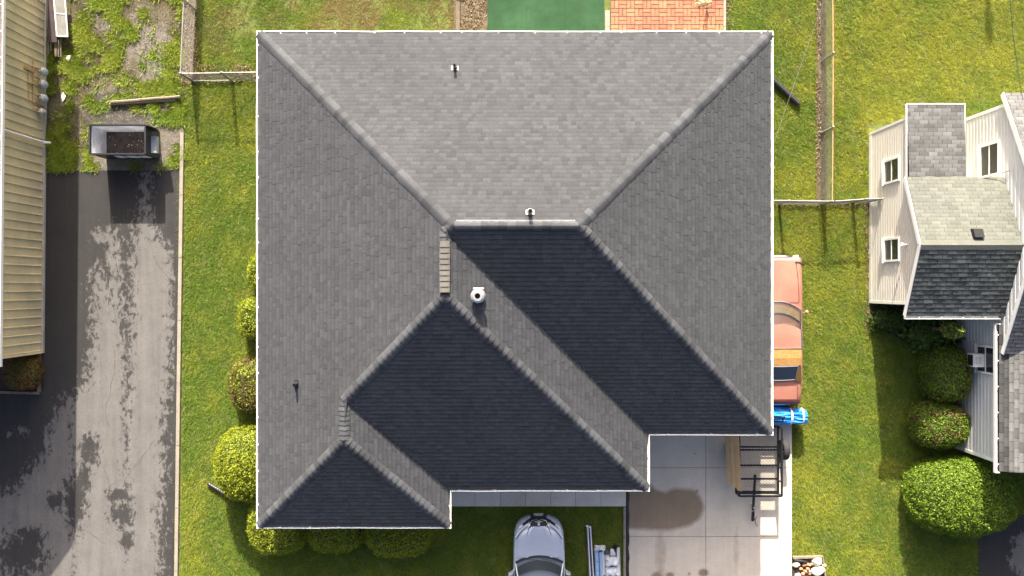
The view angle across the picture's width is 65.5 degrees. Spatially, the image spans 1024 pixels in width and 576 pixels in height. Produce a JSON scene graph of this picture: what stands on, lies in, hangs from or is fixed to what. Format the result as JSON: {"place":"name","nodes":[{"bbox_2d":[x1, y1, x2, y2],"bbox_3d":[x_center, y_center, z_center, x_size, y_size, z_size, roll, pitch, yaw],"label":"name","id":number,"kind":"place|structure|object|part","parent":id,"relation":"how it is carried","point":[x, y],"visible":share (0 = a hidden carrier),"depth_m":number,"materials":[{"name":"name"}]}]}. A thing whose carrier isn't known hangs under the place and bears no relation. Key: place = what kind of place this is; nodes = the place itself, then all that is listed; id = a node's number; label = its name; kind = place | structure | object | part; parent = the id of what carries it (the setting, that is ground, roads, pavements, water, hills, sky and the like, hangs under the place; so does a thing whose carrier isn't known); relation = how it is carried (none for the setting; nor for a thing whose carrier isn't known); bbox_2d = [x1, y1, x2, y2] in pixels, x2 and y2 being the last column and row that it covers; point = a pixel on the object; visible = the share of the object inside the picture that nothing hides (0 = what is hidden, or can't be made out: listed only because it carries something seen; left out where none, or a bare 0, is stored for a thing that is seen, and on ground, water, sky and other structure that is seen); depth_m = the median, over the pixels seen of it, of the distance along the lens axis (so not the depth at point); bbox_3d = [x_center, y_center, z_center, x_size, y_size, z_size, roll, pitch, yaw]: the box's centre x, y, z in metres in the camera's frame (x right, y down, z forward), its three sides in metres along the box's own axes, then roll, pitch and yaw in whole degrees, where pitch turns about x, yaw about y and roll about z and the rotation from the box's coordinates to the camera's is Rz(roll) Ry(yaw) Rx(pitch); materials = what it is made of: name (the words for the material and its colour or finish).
{"place":"outdoors","nodes":[
{"label":"outdoors","id":0,"kind":"place"},
{"bbox_2d":[0,353,41,393],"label":"mulch bed","id":1,"kind":"object","parent":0,"point":[4,386],"visible":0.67,"depth_m":28.98,"materials":[{"name":"brown wood"}]},
{"bbox_2d":[1,354,44,390],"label":"clipped bush","id":2,"kind":"object","parent":1,"relation":"on","point":[21,373],"visible":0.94,"depth_m":28.34,"materials":[{"name":"green plant"}]},
{"bbox_2d":[0,170,179,575],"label":"asphalt drive","id":3,"kind":"structure","parent":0,"point":[87,453],"depth_m":28.99,"materials":[{"name":"grey asphalt"}]},
{"bbox_2d":[0,354,40,394],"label":"bed edging","id":4,"kind":"object","parent":3,"relation":"on","point":[24,392],"visible":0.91,"depth_m":28.89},
{"bbox_2d":[46,0,183,169],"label":"gravel lot","id":5,"kind":"structure","parent":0,"point":[167,133],"depth_m":29.00,"materials":[{"name":"grey gravel"}]},
{"bbox_2d":[48,0,56,42],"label":"plywood sheet","id":6,"kind":"object","parent":5,"relation":"on","point":[52,37],"visible":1,"depth_m":28.72,"materials":[{"name":"brown wood"}]},
{"bbox_2d":[53,0,68,36],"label":"old door","id":7,"kind":"structure","parent":6,"relation":"on","point":[60,14],"depth_m":28.66,"materials":[{"name":"wood"}]},
{"bbox_2d":[54,43,56,55],"bbox_3d":[-16.517,-8.656,28.840,0.080,0.120,0.523,6,90,0],"label":"scrap board","id":8,"kind":"object","parent":5,"relation":"on","point":[55,49],"visible":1,"depth_m":28.82,"materials":[{"name":"brown wood"}]},
{"bbox_2d":[57,40,59,56],"bbox_3d":[-16.417,-8.674,28.840,0.050,0.120,0.592,4,90,0],"label":"scrap board","id":9,"kind":"object","parent":5,"relation":"on","point":[58,48],"visible":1,"depth_m":28.84,"materials":[{"name":"brown wood"}]},
{"bbox_2d":[60,39,61,56],"bbox_3d":[-16.336,-8.683,28.840,0.035,0.120,0.645,2,90,0],"label":"scrap board","id":10,"kind":"object","parent":5,"relation":"on","point":[60,49],"visible":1,"depth_m":28.84,"materials":[{"name":"brown wood"}]},
{"bbox_2d":[45,0,189,175],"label":"weeds","id":11,"kind":"object","parent":5,"relation":"on","point":[60,158],"visible":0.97,"depth_m":28.95,"materials":[{"name":"green plant"}]},
{"bbox_2d":[89,124,158,158],"bbox_3d":[-13.633,-5.198,28.409,2.328,1.142,1.065,0,90,0],"label":"dumpster","id":12,"kind":"object","parent":5,"relation":"on","point":[123,141],"visible":1,"depth_m":28.51,"materials":[{"name":"metal"}]},
{"bbox_2d":[83,92,167,125],"bbox_3d":[-13.862,-6.386,28.992,3.558,0.001,1.476,0,90,0],"label":"millings patch","id":13,"kind":"object","parent":5,"relation":"on","point":[139,119],"visible":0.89,"depth_m":28.99,"materials":[{"name":"grey gravel"}]},
{"bbox_2d":[109,98,175,105],"bbox_3d":[-13.407,-6.755,28.922,2.401,0.118,0.119,-4,90,0],"label":"wooden post","id":14,"kind":"object","parent":13,"relation":"on","point":[150,101],"visible":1,"depth_m":28.88,"materials":[{"name":"brown wood"}]},
{"bbox_2d":[110,95,180,102],"bbox_3d":[-13.288,-6.830,28.884,2.532,0.125,0.119,-5,90,0],"label":"wooden post","id":15,"kind":"object","parent":14,"relation":"on","point":[147,99],"visible":1,"depth_m":28.84,"materials":[{"name":"brown wood"}]},
{"bbox_2d":[451,491,625,505],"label":"front walk","id":16,"kind":"structure","parent":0,"point":[544,498],"depth_m":28.95,"materials":[{"name":"concrete"}]},
{"bbox_2d":[172,0,1023,575],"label":"ground","id":17,"kind":"structure","parent":0,"point":[421,26],"depth_m":29.03,"materials":[{"name":"green plant"}]},
{"bbox_2d":[0,0,50,366],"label":"metal sided building","id":18,"kind":"structure","parent":17,"relation":"on","point":[23,42],"depth_m":27.70,"materials":[{"name":"beige metal"}]},
{"bbox_2d":[23,58,46,108],"bbox_3d":[-16.975,-7.305,28.341,0.150,1.282,1.628,0,90,0],"label":"gas manifold","id":19,"kind":"object","parent":18,"relation":"attached to","point":[28,69],"visible":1,"depth_m":28.13,"materials":[{"name":"brown metal"}]},
{"bbox_2d":[34,80,48,88],"bbox_3d":[-16.790,-7.299,28.440,0.267,0.520,0.295,-30,90,0],"label":"gas meter","id":20,"kind":"object","parent":19,"relation":"attached to","point":[43,84],"visible":1,"depth_m":28.42,"materials":[{"name":"metal"}]},
{"bbox_2d":[34,94,48,102],"bbox_3d":[-16.790,-6.795,28.440,0.267,0.520,0.295,-30,90,0],"label":"gas meter","id":21,"kind":"object","parent":19,"relation":"attached to","point":[42,98],"visible":1,"depth_m":28.43,"materials":[{"name":"metal"}]},
{"bbox_2d":[34,67,48,75],"bbox_3d":[-16.790,-7.750,28.440,0.267,0.520,0.295,-30,90,0],"label":"gas meter","id":22,"kind":"object","parent":19,"relation":"attached to","point":[42,71],"visible":1,"depth_m":28.42,"materials":[{"name":"metal"}]},
{"bbox_2d":[32,108,46,115],"bbox_3d":[-16.831,-6.324,28.440,0.217,0.520,0.272,-35,90,0],"label":"gas meter","id":23,"kind":"object","parent":18,"relation":"attached to","point":[42,111],"visible":1,"depth_m":28.42,"materials":[{"name":"metal"}]},
{"bbox_2d":[174,133,184,575],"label":"kerb","id":24,"kind":"structure","parent":17,"relation":"on","point":[179,362],"depth_m":28.93,"materials":[{"name":"concrete"}]},
{"bbox_2d":[179,0,195,81],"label":"chain link fence","id":25,"kind":"object","parent":17,"relation":"on","point":[192,17],"visible":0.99,"depth_m":28.35,"materials":[{"name":"metal"}]},
{"bbox_2d":[180,72,230,81],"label":"chain link gate","id":26,"kind":"structure","parent":25,"relation":"attached to","point":[204,79],"depth_m":28.45,"materials":[{"name":"metal"}]},
{"bbox_2d":[184,0,197,84],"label":"soil strip","id":27,"kind":"object","parent":17,"relation":"on","point":[187,26],"visible":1,"depth_m":29.00,"materials":[{"name":"brown soil"}]},
{"bbox_2d":[181,0,255,83],"bbox_3d":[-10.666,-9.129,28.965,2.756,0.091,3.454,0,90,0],"label":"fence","id":28,"kind":"object","parent":27,"relation":"on","point":[202,66],"visible":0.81,"depth_m":28.96,"materials":[{"name":"grey metal"}]},
{"bbox_2d":[207,482,233,501],"bbox_3d":[-10.554,7.400,28.915,1.136,0.140,0.156,33,90,0],"label":"drain pipe","id":29,"kind":"object","parent":17,"relation":"on","point":[213,486],"visible":0.62,"depth_m":28.86,"materials":[{"name":"black plastic"}]},
{"bbox_2d":[211,420,255,503],"bbox_3d":[-9.160,6.216,28.068,2.876,1.904,2.951,0,90,0],"label":"clipped bush","id":30,"kind":"object","parent":17,"relation":"on","point":[234,469],"visible":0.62,"depth_m":27.50,"materials":[{"name":"green plant"}]},
{"bbox_2d":[220,71,256,81],"bbox_3d":[-9.054,-7.552,28.415,2.277,1.210,0.066,-1,90,0],"label":"chain link fence","id":31,"kind":"object","parent":17,"relation":"on","point":[230,78],"visible":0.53,"depth_m":28.28,"materials":[{"name":"metal"}]},
{"bbox_2d":[227,356,256,414],"bbox_3d":[-9.051,3.467,28.282,2.143,1.475,2.158,0,90,0],"label":"clipped bush","id":32,"kind":"object","parent":17,"relation":"on","point":[242,389],"visible":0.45,"depth_m":27.80,"materials":[{"name":"green plant"}]},
{"bbox_2d":[236,297,256,339],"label":"clipped bush","id":33,"kind":"object","parent":17,"relation":"on","point":[246,316],"visible":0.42,"depth_m":27.86,"materials":[{"name":"green plant"}]},
{"bbox_2d":[246,253,255,291],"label":"clipped bush","id":34,"kind":"object","parent":17,"relation":"on","point":[251,272],"visible":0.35,"depth_m":28.05,"materials":[{"name":"green plant"}]},
{"bbox_2d":[245,499,309,555],"bbox_3d":[-8.270,8.320,28.160,2.278,1.719,2.364,0,90,0],"label":"clipped bush","id":35,"kind":"object","parent":17,"relation":"on","point":[281,542],"visible":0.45,"depth_m":27.63,"materials":[{"name":"green plant"}]},
{"bbox_2d":[303,528,366,554],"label":"clipped bush","id":36,"kind":"object","parent":17,"relation":"on","point":[335,539],"visible":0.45,"depth_m":27.87,"materials":[{"name":"green plant"}]},
{"bbox_2d":[364,528,433,558],"bbox_3d":[-4.042,8.456,28.262,2.499,1.516,2.314,0,90,0],"label":"clipped bush","id":37,"kind":"object","parent":17,"relation":"on","point":[396,543],"visible":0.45,"depth_m":27.74,"materials":[{"name":"green plant"}]},
{"bbox_2d":[454,0,487,30],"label":"soil bed","id":38,"kind":"object","parent":17,"relation":"on","point":[477,11],"visible":0.33,"depth_m":29.00,"materials":[{"name":"brown soil"}]},
{"bbox_2d":[456,0,459,30],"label":"landscape timber","id":39,"kind":"object","parent":38,"relation":"on","point":[457,15],"visible":0.53,"depth_m":28.87,"materials":[{"name":"brown wood"}]},
{"bbox_2d":[461,0,487,30],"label":"dead leaves","id":40,"kind":"object","parent":38,"relation":"on","point":[480,17],"visible":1,"depth_m":28.96,"materials":[{"name":"brown plant"}]},
{"bbox_2d":[256,30,773,528],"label":"hip roof house","id":41,"kind":"structure","parent":17,"relation":"on","point":[514,260],"depth_m":24.93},
{"bbox_2d":[773,0,824,144],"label":"service cable","id":42,"kind":"object","parent":41,"relation":"attached to","point":[798,71],"visible":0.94,"depth_m":25.56,"materials":[{"name":"metal"}]},
{"bbox_2d":[508,513,570,575],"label":"silver car","id":43,"kind":"object","parent":17,"relation":"on","point":[538,545],"visible":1,"depth_m":28.02,"materials":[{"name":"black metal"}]},
{"bbox_2d":[488,0,603,30],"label":"green mat","id":44,"kind":"object","parent":17,"relation":"on","point":[545,15],"visible":0.44,"depth_m":28.97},
{"bbox_2d":[586,525,590,575],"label":"downspout","id":45,"kind":"object","parent":17,"relation":"on","point":[588,553],"visible":1,"depth_m":28.90,"materials":[{"name":"grey plastic"}]},
{"bbox_2d":[589,526,593,575],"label":"downspout","id":46,"kind":"object","parent":17,"relation":"on","point":[591,552],"visible":1,"depth_m":28.90,"materials":[{"name":"grey plastic"}]},
{"bbox_2d":[594,551,602,575],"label":"blue pipe","id":47,"kind":"object","parent":17,"relation":"on","point":[598,559],"visible":1,"depth_m":28.82,"materials":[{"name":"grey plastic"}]},
{"bbox_2d":[594,545,605,550],"bbox_3d":[3.205,9.450,28.855,0.441,0.230,0.222,0,90,0],"label":"plastic scrap","id":48,"kind":"object","parent":17,"relation":"on","point":[599,547],"visible":1,"depth_m":28.88,"materials":[{"name":"white plastic"}]},
{"bbox_2d":[602,551,604,574],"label":"gutter length","id":49,"kind":"object","parent":17,"relation":"on","point":[603,558],"visible":1,"depth_m":28.95,"materials":[{"name":"white plastic"}]},
{"bbox_2d":[605,10,609,30],"bbox_3d":[3.468,-9.193,28.975,0.164,0.090,1.785,0,90,0],"label":"patio edging","id":50,"kind":"object","parent":17,"relation":"on","point":[607,20],"visible":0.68,"depth_m":28.93,"materials":[{"name":"concrete"}]},
{"bbox_2d":[605,566,618,575],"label":"plastic scrap","id":51,"kind":"object","parent":17,"relation":"on","point":[611,572],"visible":1,"depth_m":28.87,"materials":[{"name":"white plastic"}]},
{"bbox_2d":[605,556,619,565],"bbox_3d":[3.642,9.936,28.816,0.537,0.308,0.350,0,90,0],"label":"plastic scrap","id":52,"kind":"object","parent":17,"relation":"on","point":[613,561],"visible":1,"depth_m":28.83,"materials":[{"name":"white plastic"}]},
{"bbox_2d":[617,547,620,575],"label":"gutter length","id":53,"kind":"object","parent":17,"relation":"on","point":[618,552],"visible":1,"depth_m":28.95,"materials":[{"name":"white plastic"}]},
{"bbox_2d":[623,506,625,575],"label":"lawn edging","id":54,"kind":"object","parent":17,"relation":"on","point":[624,540],"visible":1,"depth_m":28.93,"materials":[{"name":"concrete"}]},
{"bbox_2d":[626,492,629,575],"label":"drain edging","id":55,"kind":"object","parent":17,"relation":"on","point":[627,534],"visible":1,"depth_m":28.91,"materials":[{"name":"black plastic"}]},
{"bbox_2d":[611,0,722,30],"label":"brick patio","id":56,"kind":"structure","parent":17,"relation":"on","point":[657,15],"depth_m":28.95,"materials":[{"name":"orange brick"}]},
{"bbox_2d":[694,0,711,6],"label":"wrapping sheet","id":57,"kind":"object","parent":56,"relation":"on","point":[701,2],"visible":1,"depth_m":28.92,"materials":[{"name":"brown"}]},
{"bbox_2d":[723,0,725,30],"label":"patio edging","id":58,"kind":"object","parent":17,"relation":"on","point":[724,15],"visible":0.61,"depth_m":28.93,"materials":[{"name":"concrete"}]},
{"bbox_2d":[773,200,790,204],"bbox_3d":[8.902,-3.067,28.420,1.672,1.200,0.066,1,90,0],"label":"chain link fence","id":59,"kind":"object","parent":17,"relation":"on","point":[778,202],"visible":0.36,"depth_m":28.20,"materials":[{"name":"metal"}]},
{"bbox_2d":[783,200,830,204],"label":"chain link gate","id":60,"kind":"structure","parent":59,"relation":"attached to","point":[806,202],"depth_m":28.38,"materials":[{"name":"metal"}]},
{"bbox_2d":[773,76,800,105],"bbox_3d":[9.739,-7.309,28.905,1.843,0.208,0.209,43,90,0],"label":"drain pipe","id":61,"kind":"object","parent":17,"relation":"on","point":[786,92],"visible":0.62,"depth_m":28.83,"materials":[{"name":"black plastic"}]},
{"bbox_2d":[773,407,807,424],"bbox_3d":[9.710,4.551,28.607,1.620,0.785,0.673,0,90,0],"label":"tarp bundle","id":62,"kind":"object","parent":17,"relation":"on","point":[793,415],"visible":0.75,"depth_m":28.32,"materials":[{"name":"blue plastic"}]},
{"bbox_2d":[773,254,808,405],"bbox_3d":[9.435,1.505,28.286,2.000,1.388,5.410,0,90,0],"label":"red coupe","id":63,"kind":"object","parent":17,"relation":"on","point":[787,336],"visible":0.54,"depth_m":28.03,"materials":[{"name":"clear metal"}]},
{"bbox_3d":[9.360,2.975,27.880,1.200,0.310,0.510,0,90,0],"label":"rear window","id":64,"kind":"part","parent":63,"relation":"part of","materials":[{"name":"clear glass"}]},
{"bbox_2d":[726,0,872,329],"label":"dead leaves","id":65,"kind":"object","parent":17,"relation":"on","point":[864,228],"visible":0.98,"depth_m":28.96,"materials":[{"name":"brown plant"}]},
{"bbox_2d":[792,558,823,575],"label":"stone bed","id":66,"kind":"object","parent":17,"relation":"on","point":[795,570],"visible":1,"depth_m":28.98,"materials":[{"name":"stone"}]},
{"bbox_2d":[792,562,799,567],"bbox_3d":[10.335,10.051,28.924,0.237,0.152,0.246,38,90,0],"label":"rock","id":67,"kind":"object","parent":66,"relation":"on","point":[795,564],"visible":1,"depth_m":28.88,"materials":[{"name":"white stone"}]},
{"bbox_2d":[794,559,806,562],"bbox_3d":[10.471,9.907,28.904,0.499,0.149,0.112,11,90,0],"label":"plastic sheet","id":68,"kind":"object","parent":66,"relation":"on","point":[799,560],"visible":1,"depth_m":28.86,"materials":[{"name":"black plastic"}]},
{"bbox_2d":[792,555,825,575],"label":"bed edging","id":69,"kind":"object","parent":66,"relation":"on","point":[808,556],"visible":1,"depth_m":28.91,"materials":[{"name":"beige stone"}]},
{"bbox_2d":[811,558,821,565],"bbox_3d":[11.069,9.935,28.890,0.375,0.219,0.342,0,90,0],"label":"rock","id":70,"kind":"object","parent":66,"relation":"on","point":[816,561],"visible":1,"depth_m":28.82,"materials":[{"name":"white stone"}]},
{"bbox_2d":[811,566,824,575],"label":"rock","id":71,"kind":"object","parent":66,"relation":"on","point":[817,570],"visible":1,"depth_m":28.81,"materials":[{"name":"white stone"}]},
{"bbox_2d":[816,0,824,200],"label":"soil strip","id":72,"kind":"object","parent":17,"relation":"on","point":[818,179],"visible":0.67,"depth_m":29.00,"materials":[{"name":"brown soil"}]},
{"bbox_2d":[775,0,869,207],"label":"dead leaves","id":73,"kind":"object","parent":72,"relation":"on","point":[821,140],"visible":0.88,"depth_m":28.96,"materials":[{"name":"brown plant"}]},
{"bbox_2d":[820,0,834,204],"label":"chain link fence","id":74,"kind":"object","parent":17,"relation":"on","point":[832,98],"visible":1,"depth_m":28.31,"materials":[{"name":"metal"}]},
{"bbox_2d":[854,198,883,202],"bbox_3d":[12.688,-3.122,28.420,0.614,1.200,0.066,-2,90,0],"label":"chain link fence","id":75,"kind":"object","parent":17,"relation":"on","point":[868,200],"visible":0.98,"depth_m":28.34,"materials":[{"name":"metal"}]},
{"bbox_2d":[824,198,865,204],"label":"chain link gate","id":76,"kind":"structure","parent":75,"relation":"attached to","point":[845,201],"depth_m":28.32,"materials":[{"name":"metal"}]},
{"bbox_2d":[871,303,955,402],"bbox_3d":[14.873,2.494,28.984,3.605,0.001,3.896,0,90,0],"label":"mulch bed","id":77,"kind":"object","parent":17,"relation":"on","point":[879,306],"visible":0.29,"depth_m":28.98,"materials":[{"name":"brown wood"}]},
{"bbox_2d":[867,306,916,333],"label":"leafy shrub","id":78,"kind":"object","parent":77,"relation":"on","point":[891,320],"visible":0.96,"depth_m":28.58,"materials":[{"name":"green plant"}]},
{"bbox_2d":[898,319,965,353],"bbox_3d":[15.091,1.661,28.459,2.162,1.168,1.661,-29,90,0],"label":"leafy shrub","id":79,"kind":"object","parent":77,"relation":"on","point":[922,335],"visible":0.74,"depth_m":28.29,"materials":[{"name":"green plant"}]},
{"bbox_2d":[916,345,972,402],"bbox_3d":[15.331,3.039,28.126,1.540,1.789,2.171,0,90,0],"label":"clipped bush","id":80,"kind":"object","parent":77,"relation":"on","point":[944,374],"visible":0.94,"depth_m":27.70,"materials":[{"name":"green plant"}]},
{"bbox_2d":[932,321,965,339],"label":"leafy shrub","id":81,"kind":"object","parent":77,"relation":"on","point":[953,330],"visible":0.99,"depth_m":26.70,"materials":[{"name":"green plant"}]},
{"bbox_2d":[905,398,971,449],"bbox_3d":[15.176,4.851,28.229,2.096,1.582,1.831,0,90,0],"label":"clipped bush","id":82,"kind":"object","parent":17,"relation":"on","point":[945,425],"visible":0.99,"depth_m":27.85,"materials":[{"name":"green plant"}]},
{"bbox_2d":[869,92,1023,472],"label":"white sided house","id":83,"kind":"structure","parent":17,"relation":"on","point":[946,231],"depth_m":26.03,"materials":[{"name":"white plastic"}]},
{"bbox_2d":[882,156,899,185],"bbox_3d":[12.973,-4.020,27.277,0.085,1.155,0.900,0,90,0],"label":"window","id":84,"kind":"structure","parent":83,"relation":"in","point":[890,167],"depth_m":27.24,"materials":[{"name":"white paint"}]},
{"bbox_2d":[882,237,899,262],"bbox_3d":[12.973,-1.310,27.277,0.085,1.155,0.880,0,90,0],"label":"window","id":85,"kind":"structure","parent":83,"relation":"in","point":[890,246],"depth_m":27.24,"materials":[{"name":"white paint"}]},
{"bbox_2d":[967,353,983,366],"bbox_3d":[15.927,2.475,27.348,0.387,0.385,0.450,0,90,0],"label":"window air conditioner","id":86,"kind":"object","parent":83,"relation":"attached to","point":[975,359],"depth_m":27.16,"materials":[{"name":"white paint"}]},
{"bbox_2d":[974,343,992,374],"bbox_3d":[16.087,2.435,27.103,0.085,1.105,1.030,0,90,0],"label":"window","id":87,"kind":"structure","parent":83,"relation":"in","point":[986,350],"depth_m":27.06,"materials":[{"name":"white paint"}]},
{"bbox_2d":[977,140,999,176],"bbox_3d":[16.062,-4.315,26.848,0.085,1.135,1.190,0,90,0],"label":"window","id":88,"kind":"structure","parent":83,"relation":"in","point":[988,155],"depth_m":26.89,"materials":[{"name":"white paint"}]},
{"bbox_2d":[1010,3,1022,98],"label":"service cable","id":89,"kind":"object","parent":83,"relation":"attached to","point":[1015,50],"visible":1,"depth_m":24.43,"materials":[{"name":"grey plastic"}]},
{"bbox_2d":[901,453,1018,537],"bbox_3d":[15.821,7.358,27.966,3.788,2.109,2.840,0,90,0],"label":"clipped bush","id":90,"kind":"object","parent":17,"relation":"on","point":[958,496],"visible":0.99,"depth_m":27.38,"materials":[{"name":"green plant"}]},
{"bbox_2d":[628,424,791,575],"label":"concrete driveway","id":91,"kind":"structure","parent":0,"point":[690,513],"depth_m":28.95,"materials":[{"name":"grey concrete"}]},
{"bbox_2d":[725,436,731,483],"bbox_3d":[7.667,5.780,28.256,0.149,0.122,2.370,-3,90,0],"label":"plank","id":92,"kind":"object","parent":91,"relation":"on","point":[728,458],"visible":0.64,"depth_m":28.24,"materials":[{"name":"brown wood"}]},
{"bbox_2d":[735,416,789,525],"bbox_3d":[8.828,6.589,28.536,2.125,0.928,4.144,0,90,0],"label":"utility trailer","id":93,"kind":"object","parent":91,"relation":"on","point":[782,445],"visible":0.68,"depth_m":28.49,"materials":[{"name":"black metal"}]},
{"bbox_2d":[730,436,736,487],"bbox_3d":[7.803,5.830,28.156,0.149,0.122,2.470,-3,90,0],"label":"plank","id":94,"kind":"object","parent":93,"relation":"on","point":[732,453],"visible":0.64,"depth_m":28.14,"materials":[{"name":"brown wood"}]},
{"bbox_2d":[734,436,740,490],"bbox_3d":[7.940,5.880,28.056,0.149,0.122,2.570,-3,90,0],"label":"plank","id":95,"kind":"object","parent":93,"relation":"on","point":[737,462],"visible":0.64,"depth_m":28.04,"materials":[{"name":"brown wood"}]},
{"bbox_2d":[979,515,1023,575],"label":"neighbour drive","id":96,"kind":"structure","parent":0,"point":[1001,553],"depth_m":28.99,"materials":[{"name":"asphalt"}]},
{"bbox_3d":[3.750,9.485,28.883,0.179,0.173,0.315,0,90,0],"label":"black scrap","id":97,"kind":"object","parent":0,"visible":0},
{"bbox_2d":[610,549,615,555],"bbox_3d":[3.664,9.603,28.872,0.223,0.196,0.297,0,90,0],"label":"plastic scrap","id":98,"kind":"object","parent":97,"relation":"on","point":[612,552],"visible":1,"depth_m":28.88,"materials":[{"name":"white plastic"}]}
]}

